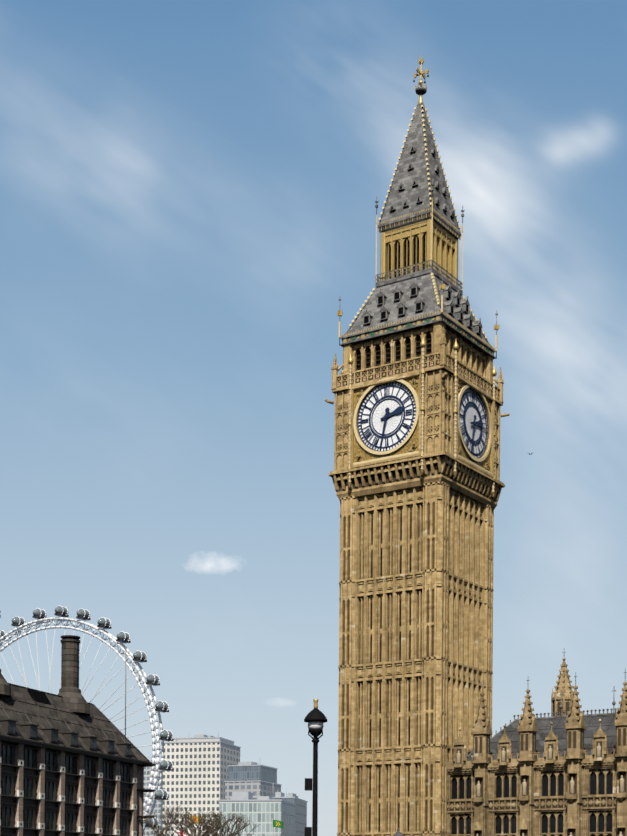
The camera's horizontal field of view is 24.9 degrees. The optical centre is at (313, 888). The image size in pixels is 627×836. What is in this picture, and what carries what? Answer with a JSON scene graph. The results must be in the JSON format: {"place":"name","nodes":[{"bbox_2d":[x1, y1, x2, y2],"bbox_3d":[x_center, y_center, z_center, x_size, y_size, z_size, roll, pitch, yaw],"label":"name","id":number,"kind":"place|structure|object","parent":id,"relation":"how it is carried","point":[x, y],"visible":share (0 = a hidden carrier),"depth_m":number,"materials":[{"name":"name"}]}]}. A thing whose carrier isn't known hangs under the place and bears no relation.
{"place":"outdoors","nodes":[
{"label":"outdoors","id":0,"kind":"place"},
{"bbox_2d":[0,0,626,835],"label":"sky","id":1,"kind":"structure","parent":0,"point":[189,189],"materials":[{"name":"blue"}]},
{"bbox_2d":[393,828,402,835],"bbox_3d":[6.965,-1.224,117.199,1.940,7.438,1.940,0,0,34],"label":"gate lodge roof","id":2,"kind":"structure","parent":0,"point":[398,833],"depth_m":117.02,"materials":[{"name":"stone"}]},
{"label":"ground","id":3,"kind":"structure","parent":0,"visible":0},
{"bbox_2d":[0,611,155,835],"bbox_3d":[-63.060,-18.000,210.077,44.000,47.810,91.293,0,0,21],"label":"building","id":4,"kind":"structure","parent":3,"relation":"on","point":[73,762],"depth_m":221.86,"materials":[{"name":"brown metal"}]},
{"bbox_2d":[0,605,173,831],"bbox_3d":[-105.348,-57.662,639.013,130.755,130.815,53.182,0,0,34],"label":"ferris wheel","id":5,"kind":"object","parent":3,"relation":"on","point":[61,612],"visible":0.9,"depth_m":601.66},
{"bbox_2d":[135,809,236,835],"bbox_3d":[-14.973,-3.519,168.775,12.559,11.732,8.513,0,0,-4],"label":"plane tree","id":6,"kind":"object","parent":3,"relation":"on","point":[151,825],"visible":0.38,"depth_m":167.40,"materials":[{"name":"brown plant"}]},
{"bbox_2d":[144,802,250,835],"bbox_3d":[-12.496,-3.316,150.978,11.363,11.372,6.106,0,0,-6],"label":"plane tree","id":7,"kind":"object","parent":3,"relation":"on","point":[186,825],"visible":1,"depth_m":149.94,"materials":[{"name":"brown plant"}]},
{"bbox_2d":[167,809,260,835],"bbox_3d":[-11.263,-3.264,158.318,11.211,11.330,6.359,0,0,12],"label":"plane tree","id":8,"kind":"object","parent":3,"relation":"on","point":[207,823],"visible":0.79,"depth_m":158.45,"materials":[{"name":"brown plant"}]},
{"bbox_2d":[143,730,307,835],"bbox_3d":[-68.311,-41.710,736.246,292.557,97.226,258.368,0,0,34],"label":"office buildings","id":9,"kind":"structure","parent":3,"relation":"on","point":[209,774],"depth_m":794.04,"materials":[{"name":"concrete"}]},
{"bbox_2d":[175,815,283,835],"bbox_3d":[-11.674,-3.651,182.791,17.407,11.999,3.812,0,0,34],"label":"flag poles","id":10,"kind":"object","parent":3,"relation":"on","point":[278,823],"visible":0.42,"depth_m":178.90,"materials":[{"name":"green fabric"}]},
{"bbox_2d":[304,699,326,835],"bbox_3d":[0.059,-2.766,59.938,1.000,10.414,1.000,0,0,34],"label":"street lamp","id":11,"kind":"object","parent":3,"relation":"on","point":[315,718],"visible":1,"depth_m":59.83,"materials":[{"name":"black metal"}]},
{"bbox_2d":[325,55,509,835],"bbox_3d":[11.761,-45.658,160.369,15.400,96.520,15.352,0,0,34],"label":"clock tower","id":12,"kind":"structure","parent":3,"relation":"on","point":[419,485],"depth_m":156.07,"materials":[{"name":"stone"}]},
{"bbox_2d":[447,652,626,835],"bbox_3d":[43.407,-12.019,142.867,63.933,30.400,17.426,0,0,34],"label":"palace of westminster","id":13,"kind":"structure","parent":3,"relation":"on","point":[561,770],"depth_m":147.64,"materials":[{"name":"stone"}]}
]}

